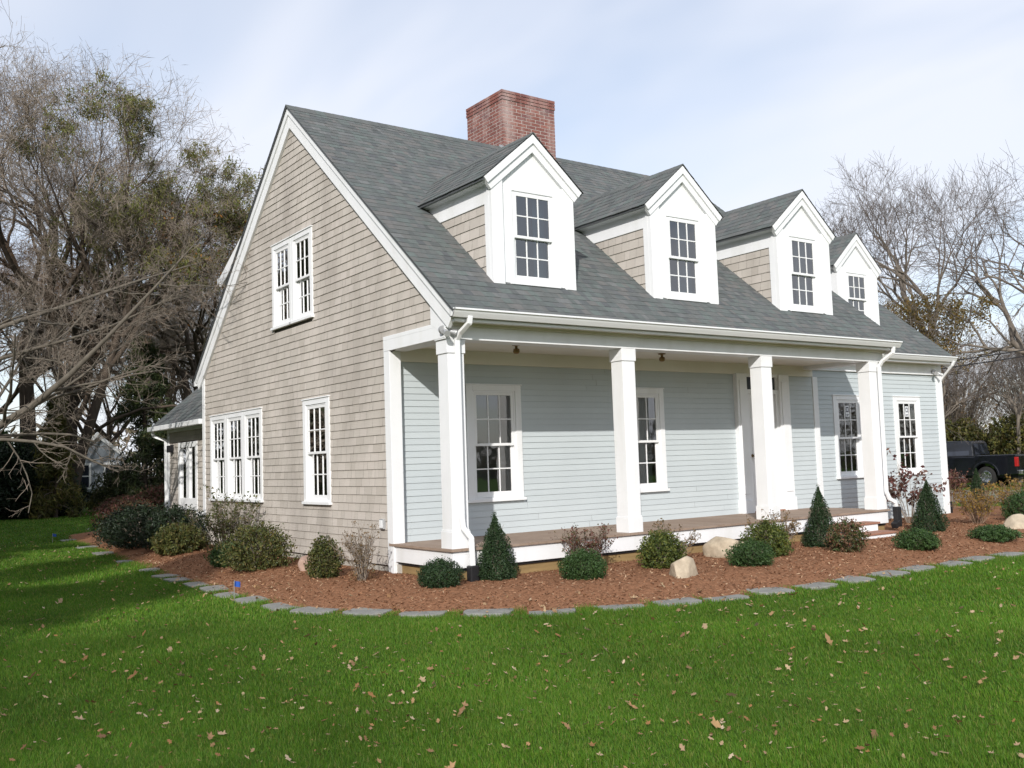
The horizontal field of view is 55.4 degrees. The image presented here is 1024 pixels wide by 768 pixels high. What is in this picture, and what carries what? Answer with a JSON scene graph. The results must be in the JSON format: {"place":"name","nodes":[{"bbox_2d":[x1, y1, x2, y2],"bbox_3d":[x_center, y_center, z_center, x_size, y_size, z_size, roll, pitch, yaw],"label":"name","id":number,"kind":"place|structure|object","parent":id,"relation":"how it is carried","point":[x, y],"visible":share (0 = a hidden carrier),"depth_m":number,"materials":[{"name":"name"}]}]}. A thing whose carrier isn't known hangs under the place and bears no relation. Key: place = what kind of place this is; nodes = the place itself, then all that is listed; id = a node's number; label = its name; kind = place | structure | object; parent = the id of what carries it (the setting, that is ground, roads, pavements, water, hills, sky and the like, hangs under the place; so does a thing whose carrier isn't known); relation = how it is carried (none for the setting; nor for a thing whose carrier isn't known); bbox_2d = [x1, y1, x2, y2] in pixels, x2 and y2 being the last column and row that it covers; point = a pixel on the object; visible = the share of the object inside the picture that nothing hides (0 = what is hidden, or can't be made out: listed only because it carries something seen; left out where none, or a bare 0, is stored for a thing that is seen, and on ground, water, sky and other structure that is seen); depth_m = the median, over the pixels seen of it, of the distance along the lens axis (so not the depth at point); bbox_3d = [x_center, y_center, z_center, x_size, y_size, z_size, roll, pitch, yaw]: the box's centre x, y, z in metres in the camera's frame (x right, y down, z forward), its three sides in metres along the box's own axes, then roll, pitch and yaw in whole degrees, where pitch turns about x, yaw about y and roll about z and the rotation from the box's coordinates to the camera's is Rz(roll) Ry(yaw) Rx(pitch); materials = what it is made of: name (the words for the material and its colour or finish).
{"place":"outdoors","nodes":[
{"label":"outdoors","id":0,"kind":"place"},
{"bbox_2d":[0,482,1023,767],"bbox_3d":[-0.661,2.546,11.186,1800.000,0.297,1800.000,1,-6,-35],"label":"lawn","id":1,"kind":"structure","parent":0,"point":[554,730],"depth_m":6.48,"materials":[{"name":"plant"}]},
{"bbox_2d":[0,121,29,317],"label":"bare tree","id":2,"kind":"object","parent":1,"relation":"on","point":[5,136],"visible":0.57,"depth_m":33.38,"materials":[{"name":"brown plant"}]},
{"bbox_2d":[0,419,33,513],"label":"dark bush","id":3,"kind":"object","parent":1,"relation":"on","point":[6,432],"visible":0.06,"depth_m":37.74,"materials":[{"name":"green plant"}]},
{"bbox_2d":[0,437,83,519],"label":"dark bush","id":4,"kind":"object","parent":1,"relation":"on","point":[13,491],"visible":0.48,"depth_m":35.80,"materials":[{"name":"plant"}]},
{"bbox_2d":[21,397,92,519],"bbox_3d":[-16.847,2.880,36.071,2.379,5.114,2.056,1,-6,-35],"label":"tree","id":5,"kind":"object","parent":1,"relation":"on","point":[42,506],"visible":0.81,"depth_m":35.64,"materials":[{"name":"green plant"}]},
{"bbox_2d":[33,476,92,516],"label":"dark bush","id":6,"kind":"object","parent":1,"relation":"on","point":[84,490],"visible":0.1,"depth_m":37.72,"materials":[{"name":"plant"}]},
{"bbox_2d":[0,237,129,411],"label":"bare tree","id":7,"kind":"object","parent":1,"relation":"on","point":[15,393],"visible":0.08,"depth_m":49.46,"materials":[{"name":"orange plant"}]},
{"bbox_2d":[0,191,140,417],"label":"bare tree","id":8,"kind":"object","parent":1,"relation":"on","point":[20,257],"visible":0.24,"depth_m":40.61,"materials":[{"name":"brown plant"}]},
{"bbox_2d":[0,299,193,443],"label":"bare tree","id":9,"kind":"object","parent":1,"relation":"on","point":[110,431],"visible":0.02,"depth_m":62.61,"materials":[{"name":"orange plant"}]},
{"bbox_2d":[0,252,200,433],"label":"bare tree","id":10,"kind":"object","parent":1,"relation":"on","point":[84,402],"visible":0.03,"depth_m":55.97,"materials":[{"name":"brown plant"}]},
{"bbox_2d":[81,433,133,496],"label":"neighbour house","id":11,"kind":"structure","parent":1,"relation":"on","point":[88,479],"depth_m":56.45,"materials":[{"name":"grey"}]},
{"bbox_2d":[81,463,90,488],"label":"window","id":12,"kind":"structure","parent":11,"relation":"in","point":[86,477],"depth_m":56.19,"materials":[{"name":"white paint"}]},
{"bbox_2d":[0,1,249,449],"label":"bare tree","id":13,"kind":"object","parent":1,"relation":"on","point":[27,391],"visible":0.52,"depth_m":38.83,"materials":[{"name":"brown plant"}]},
{"bbox_2d":[0,42,250,516],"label":"bare tree","id":14,"kind":"object","parent":1,"relation":"on","point":[48,394],"visible":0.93,"depth_m":17.81,"materials":[{"name":"grey plant"}]},
{"bbox_2d":[0,108,253,467],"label":"bare tree","id":15,"kind":"object","parent":1,"relation":"on","point":[74,399],"visible":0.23,"depth_m":41.79,"materials":[{"name":"brown plant"}]},
{"bbox_2d":[42,282,212,431],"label":"bare tree","id":16,"kind":"object","parent":1,"relation":"on","point":[173,384],"visible":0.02,"depth_m":63.23,"materials":[{"name":"brown plant"}]},
{"bbox_2d":[92,494,162,513],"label":"garden shrub","id":17,"kind":"object","parent":1,"relation":"on","point":[109,502],"visible":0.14,"depth_m":37.86,"materials":[{"name":"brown plant"}]},
{"bbox_2d":[88,333,174,510],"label":"tree","id":18,"kind":"object","parent":1,"relation":"on","point":[129,483],"visible":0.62,"depth_m":40.77,"materials":[{"name":"green plant"}]},
{"bbox_2d":[0,63,264,515],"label":"tree","id":19,"kind":"object","parent":1,"relation":"on","point":[81,205],"visible":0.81,"depth_m":37.32,"materials":[{"name":"brown plant"}]},
{"bbox_2d":[67,262,226,425],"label":"bare tree","id":20,"kind":"object","parent":1,"relation":"on","point":[181,361],"visible":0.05,"depth_m":49.43,"materials":[{"name":"brown plant"}]},
{"bbox_2d":[132,483,164,508],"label":"garden shrub","id":21,"kind":"object","parent":1,"relation":"on","point":[153,493],"visible":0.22,"depth_m":38.47,"materials":[{"name":"brown plant"}]},
{"bbox_2d":[56,172,248,395],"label":"bare tree","id":22,"kind":"object","parent":1,"relation":"on","point":[198,330],"visible":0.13,"depth_m":42.43,"materials":[{"name":"brown plant"}]},
{"bbox_2d":[112,291,212,421],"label":"bare tree","id":23,"kind":"object","parent":1,"relation":"on","point":[183,396],"visible":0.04,"depth_m":56.54,"materials":[{"name":"brown plant"}]},
{"bbox_2d":[0,538,1023,767],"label":"fallen leaves","id":24,"kind":"object","parent":1,"relation":"on","point":[716,724],"visible":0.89,"depth_m":6.59,"materials":[{"name":"brown plant"}]},
{"bbox_2d":[9,423,1014,476],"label":"woodland","id":25,"kind":"object","parent":1,"relation":"on","point":[117,443],"visible":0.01,"depth_m":93.84,"materials":[{"name":"plant"}]},
{"bbox_2d":[69,506,1023,614],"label":"mulch bed","id":26,"kind":"object","parent":1,"relation":"on","point":[461,594],"visible":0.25,"depth_m":11.27,"materials":[{"name":"brown wood"}]},
{"bbox_2d":[91,502,153,543],"bbox_3d":[-8.117,2.918,20.535,1.414,0.884,1.435,-1,-5,-11],"label":"rounded shrub","id":27,"kind":"object","parent":26,"relation":"on","point":[107,520],"visible":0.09,"depth_m":20.33,"materials":[{"name":"plant"}]},
{"bbox_2d":[86,494,163,528],"bbox_3d":[-9.363,3.165,23.978,1.880,0.959,1.856,-4,-5,24],"label":"rounded shrub","id":28,"kind":"object","parent":26,"relation":"on","point":[128,502],"visible":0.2,"depth_m":23.85,"materials":[{"name":"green plant"}]},
{"bbox_2d":[84,500,175,548],"bbox_3d":[-7.178,2.726,19.154,1.993,0.972,2.001,-3,-5,10],"label":"rounded shrub","id":29,"kind":"object","parent":26,"relation":"on","point":[121,543],"visible":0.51,"depth_m":18.75,"materials":[{"name":"plant"}]},
{"bbox_2d":[129,502,209,549],"bbox_3d":[-6.188,2.619,18.040,1.607,0.887,1.589,1,-6,-36],"label":"rounded shrub","id":30,"kind":"object","parent":26,"relation":"on","point":[166,515],"visible":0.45,"depth_m":17.86,"materials":[{"name":"plant"}]},
{"bbox_2d":[147,518,210,555],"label":"rounded shrub","id":31,"kind":"object","parent":26,"relation":"on","point":[175,539],"visible":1,"depth_m":16.69,"materials":[{"name":"green plant"}]},
{"bbox_2d":[185,485,265,553],"bbox_3d":[-4.656,2.220,15.893,1.303,1.220,1.277,-6,-6,40],"label":"leafy shrub","id":32,"kind":"object","parent":26,"relation":"on","point":[228,525],"visible":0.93,"depth_m":15.79,"materials":[{"name":"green plant"}]},
{"bbox_2d":[203,540,248,567],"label":"shrub","id":33,"kind":"object","parent":26,"relation":"on","point":[214,553],"visible":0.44,"depth_m":14.21,"materials":[{"name":"green plant"}]},
{"bbox_2d":[232,596,267,603],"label":"stepping stone","id":34,"kind":"object","parent":26,"relation":"on","point":[246,599],"visible":0.45,"depth_m":11.14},
{"bbox_2d":[214,514,300,571],"bbox_3d":[-3.548,2.221,13.678,1.223,0.797,1.179,-3,-5,15],"label":"rounded shrub","id":35,"kind":"object","parent":26,"relation":"on","point":[261,555],"visible":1,"depth_m":13.47,"materials":[{"name":"green plant"}]},
{"bbox_2d":[262,602,299,610],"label":"stepping stone","id":36,"kind":"object","parent":26,"relation":"on","point":[273,606],"visible":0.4,"depth_m":10.53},
{"bbox_2d":[290,606,337,614],"bbox_3d":[-2.043,2.381,10.210,0.511,0.050,0.458,-5,-6,29],"label":"stepping stone","id":37,"kind":"object","parent":26,"relation":"on","point":[313,610],"visible":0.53,"depth_m":10.12,"materials":[{"name":"stone"}]},
{"bbox_2d":[303,532,344,578],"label":"rounded shrub","id":38,"kind":"object","parent":26,"relation":"on","point":[323,561],"visible":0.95,"depth_m":12.09,"materials":[{"name":"green plant"}]},
{"bbox_2d":[329,520,380,580],"bbox_3d":[-1.846,2.015,11.704,0.538,0.765,0.618,-3,-5,15],"label":"leafy shrub","id":39,"kind":"object","parent":26,"relation":"on","point":[361,573],"visible":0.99,"depth_m":11.67,"materials":[{"name":"beige plant"}]},
{"bbox_2d":[342,607,391,616],"bbox_3d":[-1.475,2.339,9.948,0.473,0.055,0.404,-3,-4,22],"label":"stepping stone","id":40,"kind":"object","parent":26,"relation":"on","point":[365,611],"visible":0.57,"depth_m":9.88,"materials":[{"name":"stone"}]},
{"bbox_2d":[398,610,447,616],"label":"stepping stone","id":41,"kind":"object","parent":26,"relation":"on","point":[420,613],"visible":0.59,"depth_m":9.66,"materials":[{"name":"stone"}]},
{"bbox_2d":[416,555,464,587],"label":"clipped shrub","id":42,"kind":"object","parent":26,"relation":"on","point":[432,574],"visible":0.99,"depth_m":10.74,"materials":[{"name":"plant"}]},
{"bbox_2d":[463,608,512,616],"bbox_3d":[-0.234,2.273,9.658,0.507,0.056,0.425,-3,-5,8],"label":"stepping stone","id":43,"kind":"object","parent":26,"relation":"on","point":[481,612],"visible":0.66,"depth_m":9.57,"materials":[{"name":"stone"}]},
{"bbox_2d":[477,511,520,580],"bbox_3d":[-0.201,1.904,11.425,0.584,0.825,0.604,-4,-5,22],"label":"cone evergreen","id":44,"kind":"object","parent":26,"relation":"on","point":[496,548],"visible":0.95,"depth_m":11.32,"materials":[{"name":"plant"}]},
{"bbox_2d":[529,608,575,615],"bbox_3d":[0.394,2.253,9.594,0.483,0.044,0.449,-3,-5,2],"label":"stepping stone","id":45,"kind":"object","parent":26,"relation":"on","point":[547,611],"visible":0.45,"depth_m":9.54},
{"bbox_2d":[556,546,607,579],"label":"box shrub","id":46,"kind":"object","parent":26,"relation":"on","point":[582,564],"visible":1,"depth_m":10.99,"materials":[{"name":"green plant"}]},
{"bbox_2d":[550,523,617,556],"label":"leafy shrub","id":47,"kind":"object","parent":26,"relation":"on","point":[596,544],"visible":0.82,"depth_m":11.91,"materials":[{"name":"brown plant"}]},
{"bbox_2d":[635,525,687,568],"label":"rounded shrub","id":48,"kind":"object","parent":26,"relation":"on","point":[663,549],"visible":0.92,"depth_m":11.92,"materials":[{"name":"green plant"}]},
{"bbox_2d":[651,518,700,553],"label":"leafy shrub","id":49,"kind":"object","parent":26,"relation":"on","point":[691,538],"visible":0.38,"depth_m":12.78,"materials":[{"name":"beige plant"}]},
{"bbox_2d":[653,597,701,606],"bbox_3d":[1.673,2.234,9.944,0.494,0.052,0.453,-1,-4,-16],"label":"stepping stone","id":50,"kind":"object","parent":26,"relation":"on","point":[687,599],"visible":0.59,"depth_m":9.89,"materials":[{"name":"stone"}]},
{"bbox_2d":[669,556,697,577],"bbox_3d":[1.933,2.210,11.116,0.306,0.491,0.453,-5,-6,37],"label":"boulder","id":51,"kind":"object","parent":26,"relation":"on","point":[684,567],"visible":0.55,"depth_m":11.01,"materials":[{"name":"stone"}]},
{"bbox_2d":[702,536,743,557],"bbox_3d":[2.926,2.290,13.061,0.579,0.501,0.517,1,-5,-32],"label":"boulder","id":52,"kind":"object","parent":26,"relation":"on","point":[715,546],"visible":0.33,"depth_m":12.91,"materials":[{"name":"stone"}]},
{"bbox_2d":[703,594,748,601],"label":"stepping stone","id":53,"kind":"object","parent":26,"relation":"on","point":[735,596],"visible":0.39,"depth_m":10.07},
{"bbox_2d":[722,536,776,566],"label":"shrub","id":54,"kind":"object","parent":26,"relation":"on","point":[750,552],"visible":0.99,"depth_m":11.83,"materials":[{"name":"green plant"}]},
{"bbox_2d":[740,517,794,556],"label":"rounded shrub","id":55,"kind":"object","parent":26,"relation":"on","point":[774,535],"visible":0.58,"depth_m":12.85,"materials":[{"name":"green plant"}]},
{"bbox_2d":[746,587,794,594],"bbox_3d":[2.774,2.240,10.491,0.480,0.055,0.383,2,-5,-28],"label":"stepping stone","id":56,"kind":"object","parent":26,"relation":"on","point":[766,590],"visible":0.56,"depth_m":10.43,"materials":[{"name":"stone"}]},
{"bbox_2d":[744,509,801,546],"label":"leafy shrub","id":57,"kind":"object","parent":26,"relation":"on","point":[791,527],"visible":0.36,"depth_m":13.50,"materials":[{"name":"beige plant"}]},
{"bbox_2d":[793,582,838,589],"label":"stepping stone","id":58,"kind":"object","parent":26,"relation":"on","point":[823,585],"visible":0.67,"depth_m":10.70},
{"bbox_2d":[800,484,839,547],"bbox_3d":[4.399,1.907,14.014,0.580,0.936,0.561,2,-6,-43],"label":"cone evergreen","id":59,"kind":"object","parent":26,"relation":"on","point":[818,523],"visible":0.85,"depth_m":13.92,"materials":[{"name":"plant"}]},
{"bbox_2d":[823,516,870,551],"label":"pieris shrub","id":60,"kind":"object","parent":26,"relation":"on","point":[845,534],"visible":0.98,"depth_m":13.10,"materials":[{"name":"green plant"}]},
{"bbox_2d":[833,575,875,582],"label":"stepping stone","id":61,"kind":"object","parent":26,"relation":"on","point":[856,578],"visible":0.5,"depth_m":11.14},
{"bbox_2d":[867,570,909,577],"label":"stepping stone","id":62,"kind":"object","parent":26,"relation":"on","point":[893,573],"visible":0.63,"depth_m":11.54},
{"bbox_2d":[891,527,941,550],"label":"shrub","id":63,"kind":"object","parent":26,"relation":"on","point":[918,538],"visible":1,"depth_m":13.27,"materials":[{"name":"green plant"}]},
{"bbox_2d":[885,448,950,522],"bbox_3d":[7.223,1.871,17.803,1.105,1.423,1.282,2,-6,-40],"label":"burgundy shrub","id":64,"kind":"object","parent":26,"relation":"on","point":[914,495],"visible":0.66,"depth_m":17.73,"materials":[{"name":"red plant"}]},
{"bbox_2d":[910,480,949,531],"bbox_3d":[6.761,1.989,15.832,0.624,0.883,0.607,-2,-5,-1],"label":"cone evergreen","id":65,"kind":"object","parent":26,"relation":"on","point":[927,514],"visible":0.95,"depth_m":15.74,"materials":[{"name":"plant"}]},
{"bbox_2d":[948,465,969,508],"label":"red bush","id":66,"kind":"object","parent":26,"relation":"on","point":[954,485],"visible":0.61,"depth_m":21.30,"materials":[{"name":"red plant"}]},
{"bbox_2d":[949,482,1004,523],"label":"golden shrub","id":67,"kind":"object","parent":26,"relation":"on","point":[971,502],"visible":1,"depth_m":17.06,"materials":[{"name":"brown plant"}]},
{"bbox_2d":[967,468,989,510],"bbox_3d":[9.817,2.242,20.551,0.468,0.956,0.457,0,-5,-26],"label":"cone evergreen","id":68,"kind":"object","parent":26,"relation":"on","point":[976,482],"visible":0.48,"depth_m":20.53,"materials":[{"name":"plant"}]},
{"bbox_2d":[966,523,1023,542],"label":"spreading juniper","id":69,"kind":"object","parent":26,"relation":"on","point":[997,533],"visible":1,"depth_m":14.21,"materials":[{"name":"green plant"}]},
{"bbox_2d":[986,474,1023,513],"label":"golden shrub","id":70,"kind":"object","parent":26,"relation":"on","point":[1006,492],"visible":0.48,"depth_m":18.60,"materials":[{"name":"yellow plant"}]},
{"bbox_2d":[999,487,1023,517],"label":"rounded shrub","id":71,"kind":"object","parent":26,"relation":"on","point":[1015,499],"visible":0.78,"depth_m":17.41,"materials":[{"name":"green plant"}]},
{"bbox_2d":[1003,514,1023,528],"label":"boulder","id":72,"kind":"object","parent":26,"relation":"on","point":[1015,521],"visible":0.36,"depth_m":15.83,"materials":[{"name":"stone"}]},
{"bbox_2d":[147,89,957,581],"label":"shingled house","id":73,"kind":"structure","parent":1,"relation":"on","point":[421,349],"depth_m":14.50,"materials":[{"name":"grey wood"}]},
{"bbox_2d":[178,441,198,509],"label":"casement window","id":74,"kind":"structure","parent":73,"relation":"in","point":[187,451],"depth_m":20.15,"materials":[{"name":"white paint"}]},
{"bbox_2d":[209,413,225,500],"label":"window","id":75,"kind":"structure","parent":73,"relation":"in","point":[217,423],"depth_m":17.86,"materials":[{"name":"white paint"}]},
{"bbox_2d":[225,410,243,501],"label":"window","id":76,"kind":"structure","parent":73,"relation":"in","point":[234,420],"depth_m":17.17,"materials":[{"name":"white paint"}]},
{"bbox_2d":[242,407,263,502],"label":"window","id":77,"kind":"structure","parent":73,"relation":"in","point":[253,479],"depth_m":16.45,"materials":[{"name":"white paint"}]},
{"bbox_2d":[270,237,292,330],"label":"window","id":78,"kind":"structure","parent":73,"relation":"in","point":[281,250],"depth_m":15.57,"materials":[{"name":"white paint"}]},
{"bbox_2d":[289,225,314,323],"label":"window","id":79,"kind":"structure","parent":73,"relation":"in","point":[302,299],"depth_m":14.91,"materials":[{"name":"white paint"}]},
{"bbox_2d":[301,395,331,504],"bbox_3d":[-2.840,0.980,14.323,0.148,1.565,0.963,1,-6,-35],"label":"window","id":80,"kind":"structure","parent":73,"relation":"in","point":[316,411],"depth_m":14.35,"materials":[{"name":"white paint"}]},
{"bbox_2d":[465,383,526,502],"bbox_3d":[-0.428,0.865,13.758,1.063,1.846,0.758,1,-6,-35],"label":"window","id":81,"kind":"structure","parent":73,"relation":"in","point":[493,411],"depth_m":13.71,"materials":[{"name":"white paint"}]},
{"bbox_2d":[508,186,560,288],"bbox_3d":[0.088,-1.863,12.955,1.010,1.547,0.748,1,-6,-35],"label":"window","id":82,"kind":"structure","parent":73,"relation":"in","point":[532,213],"depth_m":12.86,"materials":[{"name":"white paint"}]},
{"bbox_2d":[636,387,669,492],"bbox_3d":[1.844,0.919,15.377,1.063,1.846,0.758,1,-6,-35],"label":"window","id":83,"kind":"structure","parent":73,"relation":"in","point":[649,401],"depth_m":15.32,"materials":[{"name":"white paint"}]},
{"bbox_2d":[663,212,706,302],"bbox_3d":[2.326,-1.810,14.550,1.010,1.547,0.748,1,-6,-35],"label":"window","id":84,"kind":"structure","parent":73,"relation":"in","point":[682,234],"depth_m":14.45,"materials":[{"name":"white paint"}]},
{"bbox_2d":[748,394,779,510],"bbox_3d":[4.320,1.162,16.677,0.706,1.985,0.110,1,-6,-35],"label":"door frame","id":85,"kind":"structure","parent":73,"relation":"in","point":[749,395],"depth_m":16.55,"materials":[{"name":"paint"}]},
{"bbox_2d":[786,233,822,313],"bbox_3d":[4.557,-1.757,16.140,1.010,1.547,0.748,1,-6,-35],"label":"window","id":86,"kind":"structure","parent":73,"relation":"in","point":[802,253],"depth_m":16.04,"materials":[{"name":"white paint"}]},
{"bbox_2d":[832,394,863,478],"bbox_3d":[6.186,1.048,18.708,1.026,1.803,0.758,1,-6,-35],"label":"window","id":87,"kind":"structure","parent":73,"relation":"in","point":[846,408],"depth_m":18.62,"materials":[{"name":"white paint"}]},
{"bbox_2d":[844,270,869,317],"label":"window","id":88,"kind":"structure","parent":73,"relation":"in","point":[856,283],"depth_m":19.90,"materials":[{"name":"white paint"}]},
{"bbox_2d":[893,396,926,475],"bbox_3d":[7.768,1.085,19.835,1.051,1.803,0.758,1,-6,-35],"label":"window","id":89,"kind":"structure","parent":73,"relation":"in","point":[907,413],"depth_m":19.76,"materials":[{"name":"white paint"}]},
{"bbox_2d":[815,188,930,310],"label":"bare tree","id":90,"kind":"object","parent":1,"relation":"on","point":[853,221],"visible":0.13,"depth_m":40.79,"materials":[{"name":"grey plant"}]},
{"bbox_2d":[817,150,1022,339],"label":"bare tree","id":91,"kind":"object","parent":1,"relation":"on","point":[887,250],"visible":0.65,"depth_m":40.96,"materials":[{"name":"grey plant"}]},
{"bbox_2d":[881,283,998,396],"bbox_3d":[16.702,0.189,38.264,4.552,8.491,5.654,-5,-6,37],"label":"golden tree","id":92,"kind":"object","parent":1,"relation":"on","point":[910,312],"visible":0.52,"depth_m":37.34,"materials":[{"name":"brown plant"}]},
{"bbox_2d":[864,142,1023,443],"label":"bare tree","id":93,"kind":"object","parent":1,"relation":"on","point":[1017,344],"visible":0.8,"depth_m":37.48,"materials":[{"name":"grey plant"}]},
{"bbox_2d":[942,343,1007,426],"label":"bare tree","id":94,"kind":"object","parent":1,"relation":"on","point":[954,406],"visible":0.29,"depth_m":54.04,"materials":[{"name":"brown plant"}]},
{"bbox_2d":[944,414,1007,482],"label":"hedge bush","id":95,"kind":"object","parent":1,"relation":"on","point":[971,432],"visible":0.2,"depth_m":48.45,"materials":[{"name":"green plant"}]},
{"bbox_2d":[938,323,1023,426],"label":"bare tree","id":96,"kind":"object","parent":1,"relation":"on","point":[973,359],"visible":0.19,"depth_m":55.96,"materials":[{"name":"brown plant"}]},
{"bbox_2d":[942,341,1020,433],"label":"thicket bush","id":97,"kind":"object","parent":1,"relation":"on","point":[968,414],"visible":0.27,"depth_m":55.36,"materials":[{"name":"beige plant"}]},
{"bbox_2d":[946,441,1023,486],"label":"pickup truck","id":98,"kind":"object","parent":1,"relation":"on","point":[963,456],"visible":0.38,"depth_m":42.27,"materials":[{"name":"blue paint"}]},
{"bbox_2d":[947,338,1023,482],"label":"bare tree","id":99,"kind":"object","parent":1,"relation":"on","point":[1013,390],"visible":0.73,"depth_m":46.98,"materials":[{"name":"brown plant"}]},
{"bbox_2d":[964,314,1023,423],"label":"thicket bush","id":100,"kind":"object","parent":1,"relation":"on","point":[1003,400],"visible":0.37,"depth_m":53.89,"materials":[{"name":"beige plant"}]},
{"bbox_2d":[975,406,1023,481],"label":"hedge bush","id":101,"kind":"object","parent":1,"relation":"on","point":[1007,436],"visible":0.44,"depth_m":47.07,"materials":[{"name":"green plant"}]},
{"bbox_2d":[0,0,1023,474],"label":"sky","id":102,"kind":"structure","parent":0,"point":[757,99],"materials":[{"name":"blue"}]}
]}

